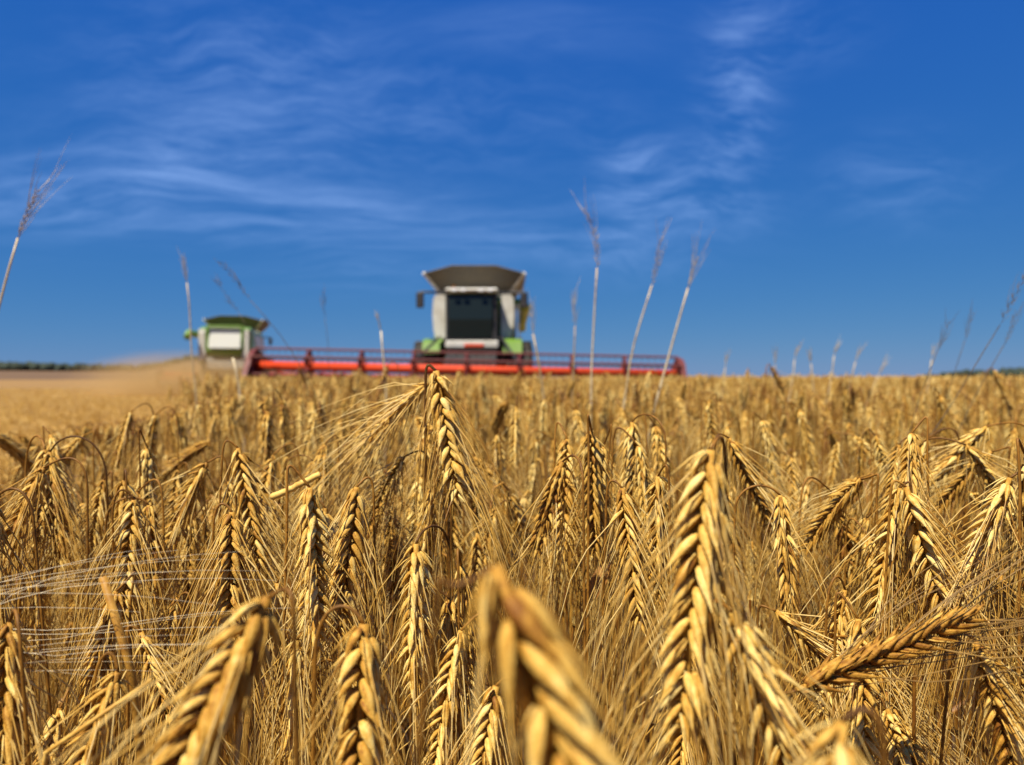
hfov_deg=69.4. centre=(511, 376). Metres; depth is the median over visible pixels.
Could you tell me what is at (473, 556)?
barley plant
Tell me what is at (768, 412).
barley plant
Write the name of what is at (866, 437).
barley plant
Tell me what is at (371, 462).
barley plant
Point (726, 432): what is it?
barley plant
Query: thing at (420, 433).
barley plant
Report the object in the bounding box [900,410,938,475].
barley plant
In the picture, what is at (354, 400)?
barley plant
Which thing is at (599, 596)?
barley plant
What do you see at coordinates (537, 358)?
tall grass
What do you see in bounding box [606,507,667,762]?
barley plant
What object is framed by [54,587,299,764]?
barley plant
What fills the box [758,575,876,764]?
barley plant
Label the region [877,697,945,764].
barley plant
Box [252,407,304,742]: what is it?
barley plant
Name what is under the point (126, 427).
barley plant
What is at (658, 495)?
barley plant
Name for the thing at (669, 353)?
tall grass
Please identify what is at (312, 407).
barley plant
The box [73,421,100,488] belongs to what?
barley plant
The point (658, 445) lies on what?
barley plant
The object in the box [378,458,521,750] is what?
barley plant
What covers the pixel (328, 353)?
dark grass stalk
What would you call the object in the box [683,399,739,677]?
barley plant
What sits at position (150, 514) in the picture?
barley plant
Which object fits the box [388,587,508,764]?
barley plant
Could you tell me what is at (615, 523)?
barley plant
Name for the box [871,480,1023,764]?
barley plant
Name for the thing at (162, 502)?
barley plant
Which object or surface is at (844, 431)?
barley plant
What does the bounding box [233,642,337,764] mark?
barley plant
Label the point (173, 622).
barley plant
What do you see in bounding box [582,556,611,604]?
withered leaf
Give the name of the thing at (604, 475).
barley plant
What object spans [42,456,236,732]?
barley plant
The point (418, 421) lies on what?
barley plant
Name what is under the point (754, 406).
barley plant
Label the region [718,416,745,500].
barley plant
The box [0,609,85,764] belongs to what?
barley plant
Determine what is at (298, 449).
barley plant
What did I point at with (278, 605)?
barley plant
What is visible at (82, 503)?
barley plant
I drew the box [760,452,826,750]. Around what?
barley plant
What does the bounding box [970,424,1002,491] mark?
barley plant
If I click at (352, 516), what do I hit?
barley plant
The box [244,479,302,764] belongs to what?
barley plant
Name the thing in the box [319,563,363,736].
barley plant
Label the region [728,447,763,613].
barley plant
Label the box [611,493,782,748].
barley plant
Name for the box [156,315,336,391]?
combine harvester
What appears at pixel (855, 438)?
barley plant
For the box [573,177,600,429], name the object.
tall grass
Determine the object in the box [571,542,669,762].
barley plant
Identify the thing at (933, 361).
dark grass stalk
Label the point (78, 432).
barley plant
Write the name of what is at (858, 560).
barley plant
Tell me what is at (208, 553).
barley plant
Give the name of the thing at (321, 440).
barley plant
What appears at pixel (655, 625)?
barley plant
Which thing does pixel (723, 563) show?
barley plant
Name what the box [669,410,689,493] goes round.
barley plant
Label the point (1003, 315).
dark grass stalk
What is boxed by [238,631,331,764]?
barley plant
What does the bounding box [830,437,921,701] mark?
barley plant
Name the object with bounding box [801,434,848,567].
barley plant
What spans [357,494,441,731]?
barley plant
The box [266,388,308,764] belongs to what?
barley plant
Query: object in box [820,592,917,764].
barley plant
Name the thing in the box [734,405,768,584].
barley plant
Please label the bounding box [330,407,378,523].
barley plant
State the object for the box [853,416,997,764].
barley plant
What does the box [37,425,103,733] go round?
barley plant
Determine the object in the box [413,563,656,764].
barley plant
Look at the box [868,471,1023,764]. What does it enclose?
barley plant
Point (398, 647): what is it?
barley plant
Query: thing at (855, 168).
sky
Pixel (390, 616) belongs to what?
barley plant
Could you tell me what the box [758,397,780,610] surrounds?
barley plant
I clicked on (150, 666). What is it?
barley plant
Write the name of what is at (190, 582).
barley plant
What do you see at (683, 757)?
barley plant
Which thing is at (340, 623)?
barley plant
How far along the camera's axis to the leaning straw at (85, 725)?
0.27 m
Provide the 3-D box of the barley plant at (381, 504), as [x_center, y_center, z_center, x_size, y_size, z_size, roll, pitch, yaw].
[-0.067,0.478,0.563,0.211,0.845,0.076,0,0,-13]
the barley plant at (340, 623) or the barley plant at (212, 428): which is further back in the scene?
the barley plant at (212, 428)
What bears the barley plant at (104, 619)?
on the soil
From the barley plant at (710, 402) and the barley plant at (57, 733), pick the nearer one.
the barley plant at (57, 733)
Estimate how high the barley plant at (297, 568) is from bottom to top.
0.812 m
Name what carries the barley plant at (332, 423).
on the soil
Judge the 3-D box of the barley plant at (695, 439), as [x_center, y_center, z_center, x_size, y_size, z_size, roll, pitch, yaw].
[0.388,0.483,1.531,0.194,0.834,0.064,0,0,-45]
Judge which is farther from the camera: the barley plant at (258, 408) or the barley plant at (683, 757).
the barley plant at (258, 408)
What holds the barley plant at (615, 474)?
on the soil
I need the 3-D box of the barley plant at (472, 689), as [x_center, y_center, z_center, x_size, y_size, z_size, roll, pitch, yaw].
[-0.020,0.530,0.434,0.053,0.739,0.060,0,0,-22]
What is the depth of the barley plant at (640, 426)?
1.51 m
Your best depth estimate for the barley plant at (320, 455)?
0.65 m
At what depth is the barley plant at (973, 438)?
0.64 m
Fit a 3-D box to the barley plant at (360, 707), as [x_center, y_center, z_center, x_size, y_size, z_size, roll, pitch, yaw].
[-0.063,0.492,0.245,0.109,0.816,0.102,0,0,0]
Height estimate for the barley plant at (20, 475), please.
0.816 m
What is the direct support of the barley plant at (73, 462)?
on the soil
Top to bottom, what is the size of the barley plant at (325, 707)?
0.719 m
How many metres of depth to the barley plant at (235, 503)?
0.52 m
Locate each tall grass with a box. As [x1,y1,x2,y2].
[0,140,68,305]
[176,246,198,459]
[232,358,254,706]
[375,313,390,646]
[528,291,551,537]
[569,279,579,634]
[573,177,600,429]
[610,217,671,599]
[627,224,713,757]
[721,350,730,395]
[770,343,778,575]
[781,340,802,562]
[806,347,815,425]
[819,337,841,472]
[830,344,865,553]
[865,354,889,407]
[925,343,938,398]
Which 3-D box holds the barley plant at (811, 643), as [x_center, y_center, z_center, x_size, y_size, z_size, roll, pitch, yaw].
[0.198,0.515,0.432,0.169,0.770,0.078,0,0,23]
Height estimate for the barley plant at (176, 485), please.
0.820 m
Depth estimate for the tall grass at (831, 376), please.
3.20 m
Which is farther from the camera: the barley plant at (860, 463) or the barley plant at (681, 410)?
the barley plant at (681, 410)
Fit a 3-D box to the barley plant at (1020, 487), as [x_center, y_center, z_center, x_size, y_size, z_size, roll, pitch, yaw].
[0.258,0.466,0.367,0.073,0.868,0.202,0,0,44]
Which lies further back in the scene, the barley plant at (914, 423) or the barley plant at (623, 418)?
the barley plant at (914, 423)
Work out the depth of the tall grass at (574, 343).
2.16 m
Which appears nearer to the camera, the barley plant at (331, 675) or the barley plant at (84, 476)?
the barley plant at (331, 675)
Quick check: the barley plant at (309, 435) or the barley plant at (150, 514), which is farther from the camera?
the barley plant at (309, 435)
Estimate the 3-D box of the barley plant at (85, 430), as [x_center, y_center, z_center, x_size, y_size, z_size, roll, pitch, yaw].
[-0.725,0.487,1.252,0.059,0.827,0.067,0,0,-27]
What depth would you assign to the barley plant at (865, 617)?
0.65 m
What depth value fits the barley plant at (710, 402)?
1.06 m
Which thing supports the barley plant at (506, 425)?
on the soil
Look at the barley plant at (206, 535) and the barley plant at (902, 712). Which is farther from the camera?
the barley plant at (206, 535)
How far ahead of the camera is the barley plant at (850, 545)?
0.55 m
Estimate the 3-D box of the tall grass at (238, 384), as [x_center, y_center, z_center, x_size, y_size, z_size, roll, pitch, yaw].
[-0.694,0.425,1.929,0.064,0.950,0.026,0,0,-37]
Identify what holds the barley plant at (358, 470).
on the soil
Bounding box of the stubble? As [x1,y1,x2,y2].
[0,387,225,764]
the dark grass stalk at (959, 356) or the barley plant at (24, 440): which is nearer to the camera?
the barley plant at (24, 440)
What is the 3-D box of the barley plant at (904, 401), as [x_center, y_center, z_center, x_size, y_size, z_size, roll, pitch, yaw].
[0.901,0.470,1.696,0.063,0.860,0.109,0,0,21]
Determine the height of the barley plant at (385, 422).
0.898 m
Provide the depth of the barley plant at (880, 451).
0.74 m
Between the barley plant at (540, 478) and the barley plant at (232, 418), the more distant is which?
the barley plant at (232, 418)
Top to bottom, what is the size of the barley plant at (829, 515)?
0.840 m
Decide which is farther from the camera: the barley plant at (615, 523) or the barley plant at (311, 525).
the barley plant at (615, 523)
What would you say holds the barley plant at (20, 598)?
on the soil
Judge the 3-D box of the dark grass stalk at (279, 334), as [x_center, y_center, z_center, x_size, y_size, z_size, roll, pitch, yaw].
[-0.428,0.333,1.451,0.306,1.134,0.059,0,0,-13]
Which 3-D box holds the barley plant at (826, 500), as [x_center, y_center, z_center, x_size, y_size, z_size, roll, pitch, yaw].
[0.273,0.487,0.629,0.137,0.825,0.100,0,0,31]
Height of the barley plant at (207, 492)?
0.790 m
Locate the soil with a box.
[111,427,1003,764]
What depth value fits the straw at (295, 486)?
0.45 m
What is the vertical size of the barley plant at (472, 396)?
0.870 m
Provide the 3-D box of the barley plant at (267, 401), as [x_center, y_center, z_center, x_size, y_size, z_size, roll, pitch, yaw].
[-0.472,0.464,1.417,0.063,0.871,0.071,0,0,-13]
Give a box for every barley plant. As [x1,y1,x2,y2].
[0,433,85,494]
[0,435,85,751]
[0,443,69,739]
[0,457,88,690]
[0,466,26,577]
[0,487,52,761]
[0,546,299,677]
[0,601,45,756]
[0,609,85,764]
[0,659,33,761]
[1,544,22,706]
[4,435,121,762]
[6,430,96,608]
[7,432,85,519]
[16,556,78,763]
[17,487,110,763]
[17,572,81,724]
[20,438,74,548]
[20,651,158,764]
[25,471,131,749]
[28,575,111,763]
[32,686,77,764]
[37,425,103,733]
[38,445,96,545]
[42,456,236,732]
[50,505,100,676]
[52,489,188,764]
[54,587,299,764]
[56,491,135,764]
[58,426,105,673]
[60,571,135,764]
[63,583,163,754]
[65,479,232,757]
[68,421,98,491]
[72,426,100,497]
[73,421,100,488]
[75,480,167,746]
[80,403,160,618]
[84,445,122,513]
[89,439,227,764]
[90,469,167,756]
[94,435,111,555]
[102,496,196,727]
[106,433,114,478]
[109,592,202,764]
[112,624,259,764]
[125,462,267,684]
[125,503,336,764]
[126,406,183,646]
[132,429,182,734]
[133,440,167,502]
[135,435,163,631]
[137,440,384,720]
[151,499,284,735]
[158,412,199,621]
[167,409,217,517]
[180,399,208,503]
[180,458,218,670]
[185,508,223,683]
[194,410,225,503]
[197,518,264,673]
[201,402,231,543]
[208,388,250,480]
[208,397,256,650]
[208,443,397,650]
[208,467,289,764]
[215,394,241,626]
[218,527,289,764]
[229,575,337,764]
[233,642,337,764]
[234,476,404,764]
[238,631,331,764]
[241,396,333,749]
[241,405,334,726]
[242,398,262,752]
[243,396,280,596]
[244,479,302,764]
[249,392,277,491]
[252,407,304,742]
[254,465,393,764]
[257,389,280,580]
[258,382,450,754]
[261,423,281,689]
[262,413,323,755]
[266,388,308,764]
[270,449,302,611]
[270,454,334,758]
[271,485,406,760]
[271,500,388,764]
[272,448,331,578]
[273,435,340,614]
[274,420,302,501]
[290,393,311,541]
[290,604,431,764]
[291,407,321,475]
[297,450,520,715]
[301,631,334,761]
[306,519,369,760]
[314,429,353,525]
[316,659,399,764]
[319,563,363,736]
[322,413,335,509]
[322,561,387,760]
[324,414,364,513]
[324,496,456,702]
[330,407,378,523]
[335,391,361,490]
[340,393,356,485]
[344,422,376,507]
[346,407,383,628]
[350,423,397,587]
[354,525,474,764]
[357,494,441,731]
[358,428,437,613]
[363,424,387,619]
[369,584,435,728]
[378,431,465,630]
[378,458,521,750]
[379,478,456,763]
[381,611,511,764]
[385,553,454,745]
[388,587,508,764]
[394,364,552,763]
[398,415,440,664]
[399,408,442,509]
[408,415,547,707]
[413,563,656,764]
[421,548,505,764]
[428,460,519,746]
[428,500,516,731]
[432,455,448,535]
[434,460,487,672]
[434,539,497,681]
[446,680,522,764]
[449,664,506,764]
[450,455,551,764]
[454,524,504,689]
[462,390,485,511]
[465,411,501,717]
[465,416,520,586]
[466,401,510,497]
[472,393,549,524]
[472,488,525,629]
[474,454,586,689]
[481,428,533,752]
[498,415,550,672]
[499,403,524,687]
[502,395,541,764]
[506,404,536,543]
[510,433,548,602]
[513,436,547,605]
[518,422,599,674]
[519,381,538,431]
[519,430,602,764]
[525,390,552,469]
[527,513,581,630]
[533,414,657,707]
[544,415,560,475]
[545,455,607,621]
[547,424,695,756]
[547,433,601,731]
[559,479,742,764]
[561,403,609,623]
[563,413,669,664]
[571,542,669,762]
[575,457,653,662]
[578,416,652,651]
[582,435,824,764]
[591,425,616,748]
[594,402,609,710]
[596,418,650,715]
[604,427,675,738]
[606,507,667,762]
[609,399,648,531]
[609,421,647,665]
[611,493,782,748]
[614,648,740,764]
[615,437,633,481]
[618,464,719,752]
[626,542,688,708]
[630,466,678,764]
[631,410,653,466]
[640,415,693,764]
[649,416,670,467]
[653,391,699,751]
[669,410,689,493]
[672,393,724,764]
[672,409,723,476]
[673,419,698,457]
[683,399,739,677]
[693,421,723,760]
[694,525,789,762]
[696,599,872,764]
[699,433,869,753]
[702,417,743,761]
[711,587,743,763]
[714,529,798,759]
[717,412,828,746]
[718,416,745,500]
[727,484,831,764]
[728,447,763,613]
[733,394,763,691]
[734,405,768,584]
[737,473,880,655]
[739,481,988,764]
[741,473,874,638]
[747,416,777,649]
[749,605,986,764]
[755,394,780,466]
[756,393,788,532]
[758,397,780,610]
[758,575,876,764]
[759,517,819,750]
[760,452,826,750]
[766,430,801,575]
[783,513,1023,695]
[786,401,829,690]
[787,706,887,764]
[794,430,819,595]
[795,476,911,712]
[798,389,831,498]
[799,509,879,763]
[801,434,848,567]
[803,518,942,764]
[804,562,920,747]
[808,437,1022,749]
[812,400,860,491]
[813,432,967,761]
[814,422,1023,589]
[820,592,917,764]
[824,427,857,621]
[825,635,949,764]
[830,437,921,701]
[833,429,878,561]
[835,383,864,569]
[835,415,854,483]
[839,420,881,573]
[841,424,875,574]
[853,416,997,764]
[853,601,896,669]
[857,403,889,513]
[861,436,882,518]
[865,427,970,762]
[865,428,901,759]
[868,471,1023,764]
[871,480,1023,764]
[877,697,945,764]
[883,404,911,690]
[884,489,970,690]
[891,394,920,441]
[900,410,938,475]
[902,446,1016,716]
[921,387,979,578]
[939,633,1023,764]
[944,579,997,764]
[948,488,1017,763]
[958,563,1023,764]
[962,513,1023,755]
[963,525,1023,714]
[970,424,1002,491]
[971,402,1006,730]
[975,519,1016,764]
[990,438,1023,723]
[991,416,1023,499]
[993,416,1023,512]
[1003,435,1023,464]
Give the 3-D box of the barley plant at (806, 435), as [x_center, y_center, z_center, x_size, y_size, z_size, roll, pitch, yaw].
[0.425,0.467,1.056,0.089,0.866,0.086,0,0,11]
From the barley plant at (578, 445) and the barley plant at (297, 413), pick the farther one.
the barley plant at (297, 413)
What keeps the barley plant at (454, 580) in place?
on the soil
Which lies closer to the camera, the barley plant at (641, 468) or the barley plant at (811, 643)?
the barley plant at (811, 643)
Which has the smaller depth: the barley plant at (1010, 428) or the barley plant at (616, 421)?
the barley plant at (1010, 428)
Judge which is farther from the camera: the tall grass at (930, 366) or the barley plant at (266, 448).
the tall grass at (930, 366)
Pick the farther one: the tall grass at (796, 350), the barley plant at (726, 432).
the tall grass at (796, 350)
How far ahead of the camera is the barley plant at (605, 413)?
1.66 m
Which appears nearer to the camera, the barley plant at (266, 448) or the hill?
the barley plant at (266, 448)
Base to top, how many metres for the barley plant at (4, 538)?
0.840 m
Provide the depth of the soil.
2.35 m
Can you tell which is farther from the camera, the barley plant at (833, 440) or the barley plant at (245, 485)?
the barley plant at (833, 440)
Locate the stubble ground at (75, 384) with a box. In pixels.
[0,380,335,508]
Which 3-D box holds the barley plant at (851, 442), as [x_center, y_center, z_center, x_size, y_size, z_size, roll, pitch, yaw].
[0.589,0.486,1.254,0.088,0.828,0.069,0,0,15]
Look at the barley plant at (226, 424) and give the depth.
1.51 m
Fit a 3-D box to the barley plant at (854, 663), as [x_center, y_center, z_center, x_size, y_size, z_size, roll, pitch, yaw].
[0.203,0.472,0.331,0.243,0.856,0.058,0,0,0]
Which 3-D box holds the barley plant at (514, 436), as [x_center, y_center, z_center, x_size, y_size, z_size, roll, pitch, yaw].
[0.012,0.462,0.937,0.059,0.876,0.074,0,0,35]
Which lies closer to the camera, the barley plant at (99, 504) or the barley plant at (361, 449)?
the barley plant at (99, 504)
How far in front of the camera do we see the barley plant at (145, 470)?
0.58 m
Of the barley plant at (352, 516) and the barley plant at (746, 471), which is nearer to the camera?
the barley plant at (352, 516)
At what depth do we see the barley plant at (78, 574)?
0.66 m
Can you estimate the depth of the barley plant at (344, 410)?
1.37 m
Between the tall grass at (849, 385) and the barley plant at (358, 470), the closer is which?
the barley plant at (358, 470)
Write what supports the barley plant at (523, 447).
on the soil
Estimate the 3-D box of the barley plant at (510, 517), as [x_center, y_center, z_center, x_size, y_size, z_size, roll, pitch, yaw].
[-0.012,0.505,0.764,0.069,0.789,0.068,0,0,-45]
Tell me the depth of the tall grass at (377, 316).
1.92 m
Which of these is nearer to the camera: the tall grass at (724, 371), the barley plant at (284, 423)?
the barley plant at (284, 423)
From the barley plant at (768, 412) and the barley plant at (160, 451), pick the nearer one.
the barley plant at (160, 451)
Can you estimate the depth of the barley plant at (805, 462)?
1.71 m
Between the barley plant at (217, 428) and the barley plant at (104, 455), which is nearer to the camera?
the barley plant at (104, 455)
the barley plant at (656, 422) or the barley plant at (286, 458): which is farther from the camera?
the barley plant at (656, 422)
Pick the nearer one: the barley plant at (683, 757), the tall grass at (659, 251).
the barley plant at (683, 757)
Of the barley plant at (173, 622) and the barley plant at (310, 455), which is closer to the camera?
the barley plant at (173, 622)
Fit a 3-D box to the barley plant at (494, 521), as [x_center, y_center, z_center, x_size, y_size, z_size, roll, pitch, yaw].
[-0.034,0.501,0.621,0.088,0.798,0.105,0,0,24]
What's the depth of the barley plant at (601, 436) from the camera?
1.50 m
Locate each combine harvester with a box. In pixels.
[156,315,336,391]
[242,265,686,379]
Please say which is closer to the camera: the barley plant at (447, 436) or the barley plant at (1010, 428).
the barley plant at (447, 436)
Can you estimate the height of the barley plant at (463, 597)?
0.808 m
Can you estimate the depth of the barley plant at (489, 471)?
0.80 m
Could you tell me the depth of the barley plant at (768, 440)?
0.80 m
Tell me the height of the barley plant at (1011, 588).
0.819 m
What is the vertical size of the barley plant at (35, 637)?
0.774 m
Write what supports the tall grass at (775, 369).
on the soil
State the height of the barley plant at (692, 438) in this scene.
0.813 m
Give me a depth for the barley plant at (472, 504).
0.70 m
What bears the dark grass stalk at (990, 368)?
on the soil
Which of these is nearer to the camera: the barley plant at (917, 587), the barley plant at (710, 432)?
the barley plant at (917, 587)
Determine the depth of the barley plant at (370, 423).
1.70 m
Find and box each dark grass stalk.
[212,273,288,532]
[214,258,345,499]
[319,286,331,511]
[882,272,1023,500]
[904,308,957,453]
[906,306,1022,667]
[923,300,976,476]
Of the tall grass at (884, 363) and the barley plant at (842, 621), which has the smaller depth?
the barley plant at (842, 621)
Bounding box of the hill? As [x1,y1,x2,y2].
[0,360,282,379]
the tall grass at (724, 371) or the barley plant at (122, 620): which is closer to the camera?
the barley plant at (122, 620)
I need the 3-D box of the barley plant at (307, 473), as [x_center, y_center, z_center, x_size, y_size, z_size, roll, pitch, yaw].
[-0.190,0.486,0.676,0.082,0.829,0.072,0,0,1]
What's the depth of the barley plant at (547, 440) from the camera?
1.84 m
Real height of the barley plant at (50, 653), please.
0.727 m
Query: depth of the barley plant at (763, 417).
1.71 m
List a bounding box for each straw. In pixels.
[42,678,152,764]
[99,575,145,764]
[269,472,321,499]
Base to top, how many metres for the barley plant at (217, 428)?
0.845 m
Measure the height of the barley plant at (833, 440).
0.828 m
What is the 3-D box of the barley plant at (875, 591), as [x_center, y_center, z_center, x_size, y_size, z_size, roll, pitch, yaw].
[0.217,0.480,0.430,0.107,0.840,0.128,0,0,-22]
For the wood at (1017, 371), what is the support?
on the stubble ground at (75, 384)
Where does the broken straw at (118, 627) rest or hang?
on the soil
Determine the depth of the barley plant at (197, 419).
1.27 m
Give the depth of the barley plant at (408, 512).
0.62 m
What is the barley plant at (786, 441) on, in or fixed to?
on the soil
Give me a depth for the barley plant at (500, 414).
1.30 m
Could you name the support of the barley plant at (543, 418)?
on the soil
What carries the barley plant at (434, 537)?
on the soil
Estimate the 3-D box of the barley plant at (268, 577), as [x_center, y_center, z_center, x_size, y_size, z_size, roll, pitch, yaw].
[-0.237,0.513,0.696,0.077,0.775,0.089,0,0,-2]
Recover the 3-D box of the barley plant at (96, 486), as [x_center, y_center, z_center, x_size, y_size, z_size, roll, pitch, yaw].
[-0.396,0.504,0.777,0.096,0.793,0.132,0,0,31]
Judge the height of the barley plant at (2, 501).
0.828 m
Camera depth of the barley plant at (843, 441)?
1.69 m
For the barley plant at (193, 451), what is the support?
on the soil
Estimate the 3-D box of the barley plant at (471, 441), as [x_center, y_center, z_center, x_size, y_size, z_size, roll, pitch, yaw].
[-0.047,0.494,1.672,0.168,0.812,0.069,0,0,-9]
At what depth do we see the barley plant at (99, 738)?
0.29 m
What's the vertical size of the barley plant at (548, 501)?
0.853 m
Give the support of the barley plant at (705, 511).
on the soil
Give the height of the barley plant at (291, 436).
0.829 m
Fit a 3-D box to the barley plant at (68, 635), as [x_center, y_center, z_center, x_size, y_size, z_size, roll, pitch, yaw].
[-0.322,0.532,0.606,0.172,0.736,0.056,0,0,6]
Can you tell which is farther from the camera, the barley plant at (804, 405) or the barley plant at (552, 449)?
the barley plant at (804, 405)
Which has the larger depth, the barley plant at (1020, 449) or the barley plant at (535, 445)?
the barley plant at (1020, 449)
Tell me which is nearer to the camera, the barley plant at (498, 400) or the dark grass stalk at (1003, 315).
the dark grass stalk at (1003, 315)
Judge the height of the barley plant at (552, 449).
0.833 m
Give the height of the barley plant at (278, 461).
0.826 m
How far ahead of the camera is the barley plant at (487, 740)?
0.33 m
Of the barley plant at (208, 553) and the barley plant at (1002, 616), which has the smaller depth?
the barley plant at (1002, 616)
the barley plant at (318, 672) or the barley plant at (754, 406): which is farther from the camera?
the barley plant at (754, 406)
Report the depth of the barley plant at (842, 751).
0.15 m
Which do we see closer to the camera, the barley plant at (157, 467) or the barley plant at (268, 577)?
the barley plant at (268, 577)
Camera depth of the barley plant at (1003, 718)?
0.34 m
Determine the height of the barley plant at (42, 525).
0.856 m
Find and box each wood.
[0,355,197,371]
[924,367,1023,376]
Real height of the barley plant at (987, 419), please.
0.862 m
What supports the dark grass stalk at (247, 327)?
on the soil
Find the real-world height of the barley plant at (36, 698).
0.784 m
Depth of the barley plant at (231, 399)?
1.61 m
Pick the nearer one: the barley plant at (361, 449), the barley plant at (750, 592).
the barley plant at (750, 592)
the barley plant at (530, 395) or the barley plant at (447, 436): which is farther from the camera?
the barley plant at (530, 395)
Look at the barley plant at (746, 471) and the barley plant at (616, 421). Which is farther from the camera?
the barley plant at (616, 421)
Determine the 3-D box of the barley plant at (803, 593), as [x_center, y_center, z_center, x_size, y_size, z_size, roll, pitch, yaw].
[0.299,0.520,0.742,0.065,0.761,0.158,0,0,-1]
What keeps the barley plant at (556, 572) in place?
on the soil
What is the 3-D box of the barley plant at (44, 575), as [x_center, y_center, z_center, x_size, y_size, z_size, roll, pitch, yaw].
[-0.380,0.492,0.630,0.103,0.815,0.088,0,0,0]
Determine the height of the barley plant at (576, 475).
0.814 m
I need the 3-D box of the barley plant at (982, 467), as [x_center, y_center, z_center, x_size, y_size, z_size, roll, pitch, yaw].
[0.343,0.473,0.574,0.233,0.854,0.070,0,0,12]
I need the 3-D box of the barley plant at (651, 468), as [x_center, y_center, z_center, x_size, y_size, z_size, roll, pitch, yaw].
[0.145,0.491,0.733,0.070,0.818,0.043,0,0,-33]
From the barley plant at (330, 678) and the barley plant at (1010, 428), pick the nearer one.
the barley plant at (330, 678)
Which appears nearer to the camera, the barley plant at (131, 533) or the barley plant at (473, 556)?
the barley plant at (131, 533)
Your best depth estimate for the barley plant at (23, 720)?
0.43 m
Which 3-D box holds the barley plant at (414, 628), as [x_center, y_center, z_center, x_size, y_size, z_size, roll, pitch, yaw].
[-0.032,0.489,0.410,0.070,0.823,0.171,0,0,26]
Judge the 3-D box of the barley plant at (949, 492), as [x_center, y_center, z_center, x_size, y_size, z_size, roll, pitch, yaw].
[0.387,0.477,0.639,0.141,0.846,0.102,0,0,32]
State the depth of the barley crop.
1.73 m
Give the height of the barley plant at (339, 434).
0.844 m
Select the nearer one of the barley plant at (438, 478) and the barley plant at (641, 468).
the barley plant at (641, 468)
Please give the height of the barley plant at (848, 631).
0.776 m
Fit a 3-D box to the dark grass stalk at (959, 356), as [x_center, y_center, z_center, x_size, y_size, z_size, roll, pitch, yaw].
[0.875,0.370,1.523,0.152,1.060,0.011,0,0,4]
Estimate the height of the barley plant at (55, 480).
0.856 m
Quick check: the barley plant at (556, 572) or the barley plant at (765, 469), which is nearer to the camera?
the barley plant at (556, 572)
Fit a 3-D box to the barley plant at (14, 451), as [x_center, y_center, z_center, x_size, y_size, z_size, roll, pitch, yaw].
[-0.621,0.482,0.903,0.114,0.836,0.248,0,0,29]
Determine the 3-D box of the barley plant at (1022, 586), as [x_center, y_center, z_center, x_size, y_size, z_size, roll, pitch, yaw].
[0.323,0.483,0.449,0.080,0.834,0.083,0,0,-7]
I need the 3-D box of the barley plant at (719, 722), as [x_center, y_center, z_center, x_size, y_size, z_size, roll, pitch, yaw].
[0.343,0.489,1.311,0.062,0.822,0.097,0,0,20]
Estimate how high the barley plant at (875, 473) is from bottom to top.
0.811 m
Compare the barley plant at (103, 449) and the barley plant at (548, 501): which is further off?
the barley plant at (103, 449)
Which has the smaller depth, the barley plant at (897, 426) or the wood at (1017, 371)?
the barley plant at (897, 426)
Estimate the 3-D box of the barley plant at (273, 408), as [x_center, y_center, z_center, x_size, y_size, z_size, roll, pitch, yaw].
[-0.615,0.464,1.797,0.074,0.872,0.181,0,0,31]
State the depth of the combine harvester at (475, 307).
20.34 m
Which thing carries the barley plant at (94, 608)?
on the soil
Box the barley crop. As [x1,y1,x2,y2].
[3,362,1023,764]
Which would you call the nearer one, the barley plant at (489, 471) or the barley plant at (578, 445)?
the barley plant at (489, 471)
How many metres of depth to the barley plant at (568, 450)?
0.52 m
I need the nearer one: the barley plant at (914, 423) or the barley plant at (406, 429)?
the barley plant at (406, 429)
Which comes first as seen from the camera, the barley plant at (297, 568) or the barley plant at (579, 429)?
the barley plant at (297, 568)
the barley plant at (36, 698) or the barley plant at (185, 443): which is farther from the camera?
the barley plant at (185, 443)
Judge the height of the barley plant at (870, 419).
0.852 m
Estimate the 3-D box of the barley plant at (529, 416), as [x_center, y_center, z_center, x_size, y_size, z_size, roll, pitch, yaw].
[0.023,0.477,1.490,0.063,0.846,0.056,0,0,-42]
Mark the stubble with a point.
(34, 429)
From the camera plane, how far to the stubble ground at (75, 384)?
57.92 m
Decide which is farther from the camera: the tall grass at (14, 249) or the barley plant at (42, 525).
the tall grass at (14, 249)
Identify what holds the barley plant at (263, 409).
on the soil
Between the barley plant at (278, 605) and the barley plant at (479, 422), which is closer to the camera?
the barley plant at (278, 605)
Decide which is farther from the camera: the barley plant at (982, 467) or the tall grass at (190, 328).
the tall grass at (190, 328)
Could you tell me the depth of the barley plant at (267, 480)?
0.66 m
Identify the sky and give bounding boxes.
[0,0,1023,376]
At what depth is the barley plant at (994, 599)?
0.61 m
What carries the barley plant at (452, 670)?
on the soil
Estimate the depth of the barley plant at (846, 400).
1.51 m
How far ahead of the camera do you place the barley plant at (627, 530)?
0.43 m
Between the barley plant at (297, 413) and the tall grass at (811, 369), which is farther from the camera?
the tall grass at (811, 369)
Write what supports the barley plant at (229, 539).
on the soil
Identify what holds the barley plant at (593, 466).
on the soil
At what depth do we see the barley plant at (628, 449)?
0.57 m
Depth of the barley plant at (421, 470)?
0.65 m
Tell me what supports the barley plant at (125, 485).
on the soil
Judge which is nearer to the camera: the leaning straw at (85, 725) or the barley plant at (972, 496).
the leaning straw at (85, 725)
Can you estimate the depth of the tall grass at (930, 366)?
3.20 m
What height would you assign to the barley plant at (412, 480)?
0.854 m
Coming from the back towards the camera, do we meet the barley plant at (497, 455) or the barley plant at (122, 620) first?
the barley plant at (497, 455)
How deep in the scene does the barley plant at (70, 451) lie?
0.72 m
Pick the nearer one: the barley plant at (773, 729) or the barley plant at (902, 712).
the barley plant at (773, 729)

